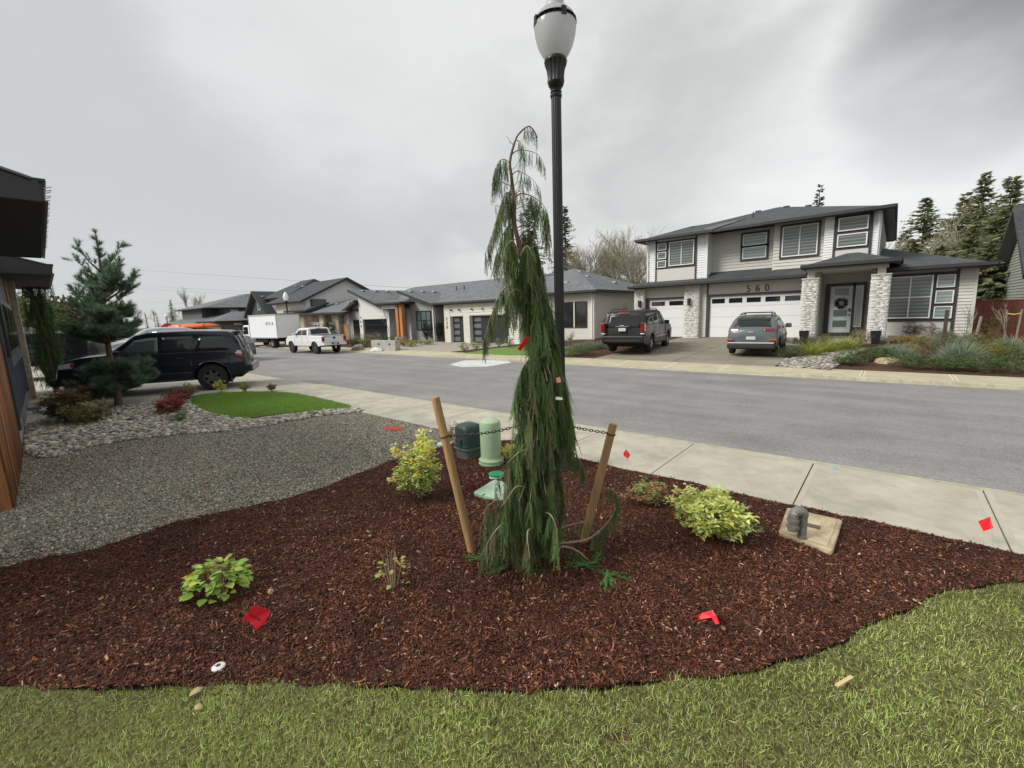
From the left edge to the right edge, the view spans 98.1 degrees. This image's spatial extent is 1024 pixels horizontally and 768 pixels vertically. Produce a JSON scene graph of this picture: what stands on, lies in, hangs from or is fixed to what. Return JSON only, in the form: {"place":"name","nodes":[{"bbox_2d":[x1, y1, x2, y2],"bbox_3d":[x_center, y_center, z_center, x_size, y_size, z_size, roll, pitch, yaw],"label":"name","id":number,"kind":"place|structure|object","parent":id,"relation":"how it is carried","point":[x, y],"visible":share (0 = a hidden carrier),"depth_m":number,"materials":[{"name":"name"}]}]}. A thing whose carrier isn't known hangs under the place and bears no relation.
{"place":"outdoors","nodes":[
{"label":"outdoors","id":0,"kind":"place"},
{"bbox_2d":[25,367,262,425],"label":"driveway","id":1,"kind":"structure","parent":0,"point":[151,392],"depth_m":13.74,"materials":[{"name":"grey concrete"}]},
{"bbox_2d":[16,289,70,369],"bbox_3d":[-24.165,-2.701,22.309,3.160,4.037,3.453,6,12,40],"label":"garden shrub","id":2,"kind":"object","parent":1,"relation":"on","point":[23,318],"visible":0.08,"depth_m":22.48,"materials":[{"name":"green plant"}]},
{"bbox_2d":[18,286,71,391],"bbox_3d":[-15.315,-1.608,14.607,1.846,3.751,1.205,6,12,40],"label":"weeping spruce","id":3,"kind":"object","parent":1,"relation":"on","point":[46,331],"visible":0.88,"depth_m":14.48,"materials":[{"name":"green plant"}]},
{"bbox_2d":[23,327,105,374],"bbox_3d":[-20.600,-1.178,17.903,6.264,2.138,2.143,-6,10,-24],"label":"pickup truck","id":4,"kind":"object","parent":1,"relation":"on","point":[81,348],"visible":0.27,"depth_m":18.03,"materials":[{"name":"black paint"}]},
{"bbox_2d":[56,228,161,405],"bbox_3d":[-10.325,-1.647,11.274,2.588,4.566,2.019,6,12,40],"label":"pine tree","id":5,"kind":"object","parent":1,"relation":"on","point":[107,324],"visible":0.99,"depth_m":11.05,"materials":[{"name":"green plant"}]},
{"bbox_2d":[111,327,193,350],"bbox_3d":[-19.729,-2.154,24.581,5.175,1.944,2.098,-10,12,-41],"label":"parked car","id":6,"kind":"object","parent":1,"relation":"on","point":[115,345],"visible":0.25,"depth_m":23.85,"materials":[{"name":"silver metal"}]},
{"bbox_2d":[49,329,258,398],"bbox_3d":[-10.873,-0.730,13.919,4.990,1.870,2.335,-6,10,-23],"label":"parked suv","id":7,"kind":"object","parent":1,"relation":"on","point":[206,359],"visible":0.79,"depth_m":13.41,"materials":[{"name":"black paint"}]},
{"bbox_2d":[160,384,198,399],"bbox_3d":[-8.745,0.262,11.689,0.931,0.484,0.818,6,12,40],"label":"nandina","id":8,"kind":"object","parent":1,"relation":"on","point":[189,390],"visible":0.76,"depth_m":11.64,"materials":[{"name":"red plant"}]},
{"bbox_2d":[0,395,454,566],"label":"gravel ground","id":9,"kind":"structure","parent":0,"point":[163,461],"depth_m":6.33,"materials":[{"name":"grey gravel"}]},
{"bbox_2d":[0,344,23,512],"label":"wood siding","id":10,"kind":"object","parent":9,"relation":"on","point":[11,450],"visible":0.97,"depth_m":5.76,"materials":[{"name":"brown wood"}]},
{"bbox_2d":[22,402,364,458],"bbox_3d":[-7.350,0.685,10.113,6.425,0.127,5.214,6,12,40],"label":"river rock","id":11,"kind":"object","parent":9,"relation":"on","point":[43,437],"visible":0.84,"depth_m":8.98,"materials":[{"name":"stone"}]},
{"bbox_2d":[31,385,93,421],"bbox_3d":[-9.774,0.457,9.669,0.994,0.789,0.973,-8,11,-35],"label":"nandina","id":12,"kind":"object","parent":11,"relation":"on","point":[67,395],"visible":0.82,"depth_m":9.53,"materials":[{"name":"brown plant"}]},
{"bbox_2d":[56,397,113,422],"bbox_3d":[-9.158,0.589,9.585,0.883,0.516,0.828,-3,9,-6],"label":"nandina","id":13,"kind":"object","parent":11,"relation":"on","point":[86,413],"visible":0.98,"depth_m":9.43,"materials":[{"name":"green plant"}]},
{"bbox_2d":[151,393,186,412],"bbox_3d":[-8.053,0.462,10.389,0.720,0.447,0.762,0,9,10],"label":"nandina","id":14,"kind":"object","parent":11,"relation":"on","point":[174,403],"visible":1,"depth_m":10.34,"materials":[{"name":"red plant"}]},
{"bbox_2d":[191,390,350,417],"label":"lawn grass","id":15,"kind":"structure","parent":0,"point":[262,396],"depth_m":11.18,"materials":[{"name":"green plant"}]},
{"bbox_2d":[370,342,515,351],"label":"driveway","id":16,"kind":"structure","parent":0,"point":[444,346],"depth_m":30.20,"materials":[{"name":"beige concrete"}]},
{"bbox_2d":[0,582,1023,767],"bbox_3d":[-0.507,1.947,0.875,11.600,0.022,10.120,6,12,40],"label":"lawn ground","id":17,"kind":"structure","parent":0,"point":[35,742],"depth_m":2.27,"materials":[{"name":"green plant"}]},
{"bbox_2d":[0,366,1023,767],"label":"yard","id":18,"kind":"structure","parent":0,"point":[550,688],"depth_m":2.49,"materials":[{"name":"green plant"}]},
{"bbox_2d":[0,166,53,456],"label":"house","id":19,"kind":"structure","parent":18,"relation":"on","point":[24,212],"depth_m":7.91,"materials":[{"name":"wood"}]},
{"bbox_2d":[0,299,19,356],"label":"window","id":20,"kind":"structure","parent":19,"relation":"in","point":[7,322],"depth_m":8.43,"materials":[{"name":"black glass"}]},
{"bbox_2d":[0,439,1023,693],"bbox_3d":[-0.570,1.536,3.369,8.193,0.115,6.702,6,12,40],"label":"bark mulch","id":21,"kind":"object","parent":18,"relation":"on","point":[554,659],"visible":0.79,"depth_m":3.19,"materials":[{"name":"brown wood"}]},
{"bbox_2d":[175,552,253,606],"bbox_3d":[-2.262,1.466,3.388,0.519,0.262,0.520,6,12,40],"label":"hydrangea","id":22,"kind":"object","parent":21,"relation":"on","point":[244,578],"visible":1,"depth_m":3.35,"materials":[{"name":"plant"}]},
{"bbox_2d":[241,602,270,628],"bbox_3d":[-1.713,1.570,2.985,0.054,0.216,0.175,6,12,40],"label":"marker flag","id":23,"kind":"object","parent":21,"relation":"on","point":[256,616],"visible":0.99,"depth_m":2.98,"materials":[{"name":"red plastic"}]},
{"bbox_2d":[375,549,409,589],"bbox_3d":[-0.915,1.393,3.350,0.266,0.330,0.259,-5,9,-17],"label":"hydrangea","id":24,"kind":"object","parent":21,"relation":"on","point":[392,583],"visible":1,"depth_m":3.36,"materials":[{"name":"plant"}]},
{"bbox_2d":[386,427,442,498],"bbox_3d":[-1.070,0.907,4.983,0.560,0.796,0.624,6,12,40],"label":"variegated shrub","id":25,"kind":"object","parent":21,"relation":"on","point":[419,482],"visible":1,"depth_m":4.90,"materials":[{"name":"yellow plant"}]},
{"bbox_2d":[431,396,475,553],"bbox_3d":[-0.475,0.833,3.756,0.322,1.491,0.074,-3,9,-6],"label":"tree stake","id":26,"kind":"object","parent":21,"relation":"on","point":[455,481],"visible":0.79,"depth_m":3.71,"materials":[{"name":"brown wood"}]},
{"bbox_2d":[454,421,480,459],"bbox_3d":[-0.625,0.834,6.418,0.358,0.565,0.356,-10,12,-41],"label":"utility pedestal","id":27,"kind":"object","parent":21,"relation":"on","point":[467,447],"visible":0.86,"depth_m":6.29,"materials":[{"name":"green plastic"}]},
{"bbox_2d":[474,480,506,500],"bbox_3d":[-0.159,1.241,5.155,0.420,0.063,0.472,3,10,31],"label":"irrigation lid","id":28,"kind":"object","parent":21,"relation":"on","point":[486,491],"visible":0.44,"depth_m":5.09,"materials":[{"name":"green plastic"}]},
{"bbox_2d":[479,417,503,466],"bbox_3d":[-0.293,0.806,6.110,0.356,0.695,0.356,6,12,40],"label":"utility post","id":29,"kind":"object","parent":21,"relation":"on","point":[490,444],"visible":0.91,"depth_m":5.99,"materials":[{"name":"green plastic"}]},
{"bbox_2d":[462,126,633,590],"bbox_3d":[0.202,-0.087,3.359,1.351,3.521,0.809,-2,9,2],"label":"weeping cedar","id":30,"kind":"object","parent":21,"relation":"on","point":[530,480],"visible":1,"depth_m":3.33,"materials":[{"name":"green plant"}]},
{"bbox_2d":[534,0,577,471],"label":"street lamp","id":31,"kind":"object","parent":21,"relation":"on","point":[555,22],"visible":0.86,"depth_m":5.18,"materials":[{"name":"black metal"}]},
{"bbox_2d":[580,423,616,543],"bbox_3d":[0.739,0.924,3.885,0.344,1.198,0.073,-1,9,8],"label":"tree stake","id":32,"kind":"object","parent":21,"relation":"on","point":[599,478],"visible":0.79,"depth_m":3.84,"materials":[{"name":"brown wood"}]},
{"bbox_2d":[619,475,678,506],"bbox_3d":[1.455,1.125,4.665,0.521,0.306,0.511,6,12,40],"label":"shrub","id":33,"kind":"object","parent":21,"relation":"on","point":[641,490],"visible":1,"depth_m":4.63,"materials":[{"name":"green plant"}]},
{"bbox_2d":[665,483,762,542],"bbox_3d":[1.743,1.152,3.870,0.642,0.482,0.684,-3,9,-8],"label":"variegated shrub","id":34,"kind":"object","parent":21,"relation":"on","point":[722,515],"visible":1,"depth_m":3.79,"materials":[{"name":"green plant"}]},
{"bbox_2d":[779,508,841,554],"bbox_3d":[2.696,1.346,4.040,0.449,0.121,0.706,6,12,40],"label":"concrete valve box","id":35,"kind":"object","parent":21,"relation":"on","point":[823,532],"visible":0.63,"depth_m":3.93,"materials":[{"name":"brown concrete"}]},
{"bbox_2d":[786,506,808,539],"bbox_3d":[2.455,1.274,3.826,0.179,0.464,0.095,-2,9,-3],"label":"vent pipe","id":36,"kind":"object","parent":35,"relation":"on","point":[797,518],"visible":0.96,"depth_m":3.79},
{"bbox_2d":[0,0,1023,327],"label":"sky","id":37,"kind":"structure","parent":0,"point":[361,141],"materials":[{"name":"grey"}]},
{"bbox_2d":[111,339,1023,493],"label":"road","id":38,"kind":"structure","parent":0,"point":[968,436],"depth_m":9.54,"materials":[{"name":"grey asphalt"}]},
{"bbox_2d":[239,314,300,347],"bbox_3d":[-21.106,-4.619,38.666,6.312,2.786,2.064,4,11,34],"label":"box truck","id":39,"kind":"object","parent":38,"relation":"on","point":[274,330],"visible":0.8,"depth_m":37.10,"materials":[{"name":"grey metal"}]},
{"bbox_2d":[286,327,346,353],"bbox_3d":[-13.442,-3.002,30.276,5.099,1.705,2.032,5,11,37],"label":"pickup truck","id":40,"kind":"object","parent":38,"relation":"on","point":[315,339],"visible":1,"depth_m":29.36,"materials":[{"name":"white paint"}]},
{"bbox_2d":[450,360,511,366],"bbox_3d":[-1.395,-0.936,20.116,2.764,0.001,2.736,0,9,11],"label":"pale road patch","id":41,"kind":"object","parent":38,"relation":"on","point":[472,363],"visible":0.86,"depth_m":20.13,"materials":[{"name":"white paint"}]},
{"bbox_2d":[255,345,1023,389],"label":"kerb","id":42,"kind":"structure","parent":38,"relation":"on","point":[928,382],"depth_m":12.51,"materials":[{"name":"concrete"}]},
{"bbox_2d":[319,384,1023,496],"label":"kerb","id":43,"kind":"structure","parent":38,"relation":"on","point":[983,489],"depth_m":6.01,"materials":[{"name":"concrete"}]},
{"bbox_2d":[228,373,1023,553],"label":"pavement","id":44,"kind":"structure","parent":0,"point":[949,511],"depth_m":5.27,"materials":[{"name":"concrete"}]},
{"bbox_2d":[255,343,1023,384],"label":"pavement","id":45,"kind":"structure","parent":0,"point":[752,369],"depth_m":15.28,"materials":[{"name":"concrete"}]},
{"bbox_2d":[371,340,400,350],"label":"planter wall","id":46,"kind":"structure","parent":45,"relation":"on","point":[389,345],"depth_m":28.66,"materials":[{"name":"white concrete"}]},
{"bbox_2d":[282,328,1023,377],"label":"yard","id":47,"kind":"structure","parent":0,"point":[870,365],"depth_m":14.41,"materials":[{"name":"green plant"}]},
{"bbox_2d":[161,294,249,333],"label":"house","id":48,"kind":"structure","parent":47,"relation":"on","point":[226,313],"depth_m":65.06,"materials":[{"name":"white"}]},
{"bbox_2d":[243,291,290,317],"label":"barn style house","id":49,"kind":"structure","parent":47,"relation":"on","point":[256,303],"depth_m":59.52,"materials":[{"name":"grey"}]},
{"bbox_2d":[264,277,369,338],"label":"two storey house","id":50,"kind":"structure","parent":47,"relation":"on","point":[318,300],"depth_m":51.20,"materials":[{"name":"grey"}]},
{"bbox_2d":[341,289,414,341],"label":"single storey house","id":51,"kind":"structure","parent":47,"relation":"on","point":[365,319],"depth_m":42.00,"materials":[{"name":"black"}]},
{"bbox_2d":[364,319,387,339],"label":"garage door","id":52,"kind":"structure","parent":51,"relation":"in","point":[371,325],"depth_m":42.21,"materials":[{"name":"black metal"}]},
{"bbox_2d":[352,269,635,343],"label":"single storey house","id":53,"kind":"structure","parent":47,"relation":"on","point":[462,311],"depth_m":33.39,"materials":[{"name":"grey"}]},
{"bbox_2d":[416,310,431,329],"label":"window","id":54,"kind":"structure","parent":53,"relation":"in","point":[424,315],"depth_m":37.33,"materials":[{"name":"black glass"}]},
{"bbox_2d":[453,316,463,341],"bbox_3d":[-4.061,-4.279,34.770,1.480,1.990,0.070,6,12,40],"label":"garage door","id":55,"kind":"structure","parent":53,"relation":"in","point":[458,324],"depth_m":34.85,"materials":[{"name":"grey metal"}]},
{"bbox_2d":[473,315,507,342],"bbox_3d":[-1.537,-4.021,32.644,3.700,2.020,0.070,6,12,40],"label":"garage door","id":56,"kind":"structure","parent":53,"relation":"in","point":[479,329],"depth_m":32.98,"materials":[{"name":"grey metal"}]},
{"bbox_2d":[564,302,573,327],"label":"window","id":57,"kind":"structure","parent":53,"relation":"in","point":[568,306],"depth_m":30.39,"materials":[{"name":"black glass"}]},
{"bbox_2d":[575,301,586,327],"bbox_3d":[4.604,-4.656,29.756,0.920,1.730,0.055,6,12,40],"label":"window","id":58,"kind":"structure","parent":53,"relation":"in","point":[580,306],"depth_m":29.76,"materials":[{"name":"black glass"}]},
{"bbox_2d":[467,346,589,354],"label":"lawn","id":59,"kind":"structure","parent":47,"relation":"on","point":[513,350],"depth_m":24.57,"materials":[{"name":"green plant"}]},
{"bbox_2d":[517,198,549,273],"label":"fir tree","id":60,"kind":"object","parent":47,"relation":"on","point":[531,230],"visible":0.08,"depth_m":70.11,"materials":[{"name":"green plant"}]},
{"bbox_2d":[548,206,582,275],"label":"fir tree","id":61,"kind":"object","parent":47,"relation":"on","point":[566,226],"visible":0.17,"depth_m":68.35,"materials":[{"name":"green plant"}]},
{"bbox_2d":[790,338,827,355],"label":"sedge","id":62,"kind":"object","parent":47,"relation":"on","point":[810,350],"visible":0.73,"depth_m":16.96,"materials":[{"name":"green plant"}]},
{"bbox_2d":[627,203,1000,343],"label":"two storey house","id":63,"kind":"structure","parent":47,"relation":"on","point":[806,267],"depth_m":23.38,"materials":[{"name":"beige"}]},
{"bbox_2d":[649,299,683,336],"bbox_3d":[9.797,-4.179,28.162,2.320,2.340,0.048,6,12,40],"label":"garage door","id":64,"kind":"structure","parent":63,"relation":"in","point":[675,316],"depth_m":27.87,"materials":[{"name":"white metal"}]},
{"bbox_2d":[669,239,694,265],"bbox_3d":[10.257,-7.931,26.917,1.510,1.420,0.055,6,12,40],"label":"window","id":65,"kind":"structure","parent":63,"relation":"in","point":[680,252],"depth_m":26.90,"materials":[{"name":"white glass"}]},
{"bbox_2d":[740,245,768,261],"bbox_3d":[13.754,-7.465,25.231,1.440,0.860,0.065,6,12,40],"label":"window","id":66,"kind":"structure","parent":63,"relation":"in","point":[758,252],"depth_m":25.23,"materials":[{"name":"white glass"}]},
{"bbox_2d":[741,230,769,247],"bbox_3d":[13.731,-8.186,25.118,1.440,0.840,0.065,6,12,40],"label":"window","id":67,"kind":"structure","parent":63,"relation":"in","point":[757,238],"depth_m":25.10,"materials":[{"name":"white glass"}]},
{"bbox_2d":[709,293,801,337],"bbox_3d":[13.540,-3.814,25.007,4.660,2.360,0.048,6,12,40],"label":"garage door","id":68,"kind":"structure","parent":63,"relation":"in","point":[721,318],"depth_m":24.93,"materials":[{"name":"white metal"}]},
{"bbox_2d":[779,220,821,259],"bbox_3d":[15.091,-7.531,23.308,1.800,1.760,0.065,6,12,40],"label":"window","id":69,"kind":"structure","parent":63,"relation":"in","point":[798,240],"depth_m":23.29,"materials":[{"name":"grey glass"}]},
{"bbox_2d":[828,286,852,332],"bbox_3d":[17.169,-3.894,23.233,0.940,2.390,0.140,6,12,40],"label":"entrance door","id":70,"kind":"structure","parent":63,"relation":"in","point":[839,319],"depth_m":23.22,"materials":[{"name":"grey"}]},
{"bbox_2d":[837,231,867,247],"bbox_3d":[16.565,-7.024,21.647,1.180,0.620,0.055,6,12,40],"label":"window","id":71,"kind":"structure","parent":63,"relation":"in","point":[860,238],"depth_m":21.64,"materials":[{"name":"white glass"}]},
{"bbox_2d":[838,214,869,231],"bbox_3d":[16.540,-7.784,21.527,1.180,0.640,0.055,6,12,40],"label":"window","id":72,"kind":"structure","parent":63,"relation":"in","point":[862,221],"depth_m":21.52,"materials":[{"name":"white glass"}]},
{"bbox_2d":[888,275,933,318],"bbox_3d":[18.399,-4.008,20.571,1.520,1.920,0.055,6,12,40],"label":"window","id":73,"kind":"structure","parent":63,"relation":"in","point":[910,296],"depth_m":20.54,"materials":[{"name":"grey glass"}]},
{"bbox_2d":[934,290,954,302],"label":"window","id":74,"kind":"structure","parent":63,"relation":"in","point":[941,296],"depth_m":19.82,"materials":[{"name":"grey glass"}]},
{"bbox_2d":[936,274,955,287],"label":"window","id":75,"kind":"structure","parent":63,"relation":"in","point":[949,280],"depth_m":19.72,"materials":[{"name":"grey glass"}]},
{"bbox_2d":[777,348,865,369],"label":"cobblestones","id":76,"kind":"structure","parent":47,"relation":"on","point":[822,361],"depth_m":15.44,"materials":[{"name":"stone"}]},
{"bbox_2d":[806,336,851,352],"bbox_3d":[12.719,-1.624,17.767,1.944,0.976,2.005,6,12,40],"label":"sedge","id":77,"kind":"object","parent":47,"relation":"on","point":[830,347],"visible":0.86,"depth_m":17.70,"materials":[{"name":"green plant"}]},
{"bbox_2d":[831,353,869,364],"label":"juniper","id":78,"kind":"object","parent":47,"relation":"on","point":[847,359],"visible":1,"depth_m":14.62,"materials":[{"name":"green plant"}]},
{"bbox_2d":[839,347,887,360],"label":"juniper","id":79,"kind":"object","parent":47,"relation":"on","point":[875,356],"visible":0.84,"depth_m":15.14,"materials":[{"name":"green plant"}]},
{"bbox_2d":[883,350,946,367],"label":"juniper","id":80,"kind":"object","parent":47,"relation":"on","point":[902,360],"visible":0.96,"depth_m":13.47,"materials":[{"name":"green plant"}]},
{"bbox_2d":[892,197,954,253],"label":"fir tree","id":81,"kind":"object","parent":47,"relation":"on","point":[926,227],"visible":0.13,"depth_m":42.52,"materials":[{"name":"green plant"}]},
{"bbox_2d":[896,332,954,357],"bbox_3d":[13.956,-1.296,15.098,1.301,0.879,1.288,-2,9,-3],"label":"juniper","id":82,"kind":"object","parent":47,"relation":"on","point":[926,346],"visible":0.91,"depth_m":15.10,"materials":[{"name":"green plant"}]},
{"bbox_2d":[923,355,978,369],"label":"juniper","id":83,"kind":"object","parent":47,"relation":"on","point":[948,365],"visible":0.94,"depth_m":12.86,"materials":[{"name":"green plant"}]},
{"bbox_2d":[928,337,994,363],"bbox_3d":[13.836,-1.034,13.654,1.511,0.918,1.644,-3,9,-6],"label":"lavender","id":84,"kind":"object","parent":47,"relation":"on","point":[953,350],"visible":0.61,"depth_m":13.55,"materials":[{"name":"green plant"}]},
{"bbox_2d":[948,224,988,257],"bbox_3d":[36.630,-8.427,36.018,9.079,8.648,9.019,6,12,40],"label":"fir tree","id":85,"kind":"object","parent":47,"relation":"on","point":[968,243],"visible":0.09,"depth_m":35.40,"materials":[{"name":"green plant"}]},
{"bbox_2d":[941,353,1023,371],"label":"juniper","id":86,"kind":"object","parent":47,"relation":"on","point":[969,363],"visible":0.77,"depth_m":12.49,"materials":[{"name":"green plant"}]},
{"bbox_2d":[956,206,1010,299],"bbox_3d":[36.549,-7.885,33.837,8.128,10.628,9.119,6,12,40],"label":"fir tree","id":87,"kind":"object","parent":47,"relation":"on","point":[1000,221],"visible":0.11,"depth_m":33.16,"materials":[{"name":"green plant"}]},
{"bbox_2d":[963,323,1004,351],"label":"juniper","id":88,"kind":"object","parent":47,"relation":"on","point":[984,335],"visible":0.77,"depth_m":15.54,"materials":[{"name":"green plant"}]},
{"bbox_2d":[969,237,1010,324],"bbox_3d":[33.455,-6.399,31.498,9.090,7.597,8.395,-3,9,-6],"label":"fir tree","id":89,"kind":"object","parent":47,"relation":"on","point":[988,277],"visible":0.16,"depth_m":30.70,"materials":[{"name":"green plant"}]},
{"bbox_2d":[964,175,1023,239],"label":"fir tree","id":90,"kind":"object","parent":47,"relation":"on","point":[1014,191],"visible":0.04,"depth_m":36.39,"materials":[{"name":"green plant"}]},
{"bbox_2d":[967,340,1022,363],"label":"juniper","id":91,"kind":"object","parent":47,"relation":"on","point":[994,347],"visible":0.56,"depth_m":13.27,"materials":[{"name":"green plant"}]},
{"bbox_2d":[971,299,1023,336],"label":"wooden fence","id":92,"kind":"object","parent":47,"relation":"on","point":[1014,306],"visible":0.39,"depth_m":20.37,"materials":[{"name":"red wood"}]},
{"bbox_2d":[971,314,1023,341],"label":"juniper","id":93,"kind":"object","parent":47,"relation":"on","point":[991,320],"visible":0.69,"depth_m":18.36,"materials":[{"name":"green plant"}]},
{"bbox_2d":[973,352,1023,373],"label":"juniper","id":94,"kind":"object","parent":47,"relation":"on","point":[1017,367],"visible":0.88,"depth_m":12.09,"materials":[{"name":"green plant"}]},
{"bbox_2d":[986,335,1023,358],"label":"lavender","id":95,"kind":"object","parent":47,"relation":"on","point":[1020,349],"visible":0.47,"depth_m":14.17,"materials":[{"name":"green plant"}]},
{"bbox_2d":[993,204,1023,324],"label":"neighbour house","id":96,"kind":"structure","parent":47,"relation":"on","point":[1011,253],"depth_m":28.23,"materials":[{"name":"grey"}]},
{"bbox_2d":[596,337,800,365],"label":"driveway","id":97,"kind":"structure","parent":0,"point":[709,350],"depth_m":19.40,"materials":[{"name":"beige concrete"}]},
{"bbox_2d":[601,308,671,351],"bbox_3d":[6.346,-2.743,22.058,2.440,2.009,5.810,4,10,31],"label":"parked suv","id":98,"kind":"object","parent":97,"relation":"on","point":[647,328],"visible":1,"depth_m":19.95,"materials":[{"name":"black paint"}]},
{"bbox_2d":[726,312,791,354],"bbox_3d":[10.490,-2.216,18.877,2.235,1.680,4.255,5,11,36],"label":"parked crossover","id":99,"kind":"object","parent":97,"relation":"on","point":[762,331],"visible":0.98,"depth_m":17.41,"materials":[{"name":"grey paint"}]},
{"bbox_2d":[734,320,771,326],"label":"rear window","id":100,"kind":"structure","parent":99,"relation":"in","point":[740,323],"depth_m":17.44,"materials":[{"name":"grey glass"}]},
{"label":"ground","id":101,"kind":"structure","parent":0,"visible":0},
{"bbox_2d":[17,295,91,324],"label":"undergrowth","id":102,"kind":"object","parent":101,"relation":"on","point":[73,313],"visible":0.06,"depth_m":35.52,"materials":[{"name":"plant"}]},
{"bbox_2d":[541,232,622,276],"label":"bare tree","id":103,"kind":"object","parent":101,"relation":"on","point":[576,263],"visible":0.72,"depth_m":57.38,"materials":[{"name":"plant"}]},
{"bbox_2d":[594,224,666,283],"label":"bare tree","id":104,"kind":"object","parent":101,"relation":"on","point":[637,264],"visible":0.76,"depth_m":54.76,"materials":[{"name":"plant"}]},
{"bbox_2d":[930,191,977,252],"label":"fir tree","id":105,"kind":"object","parent":101,"relation":"on","point":[962,199],"visible":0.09,"depth_m":43.85,"materials":[{"name":"green plant"}]},
{"bbox_2d":[915,204,996,255],"bbox_3d":[38.234,-10.292,38.766,5.959,10.429,6.026,6,12,40],"label":"bare tree","id":106,"kind":"object","parent":101,"relation":"on","point":[950,236],"visible":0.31,"depth_m":38.79,"materials":[{"name":"brown plant"}]},
{"bbox_2d":[945,170,1019,255],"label":"fir tree","id":107,"kind":"object","parent":101,"relation":"on","point":[976,210],"visible":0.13,"depth_m":40.17,"materials":[{"name":"green plant"}]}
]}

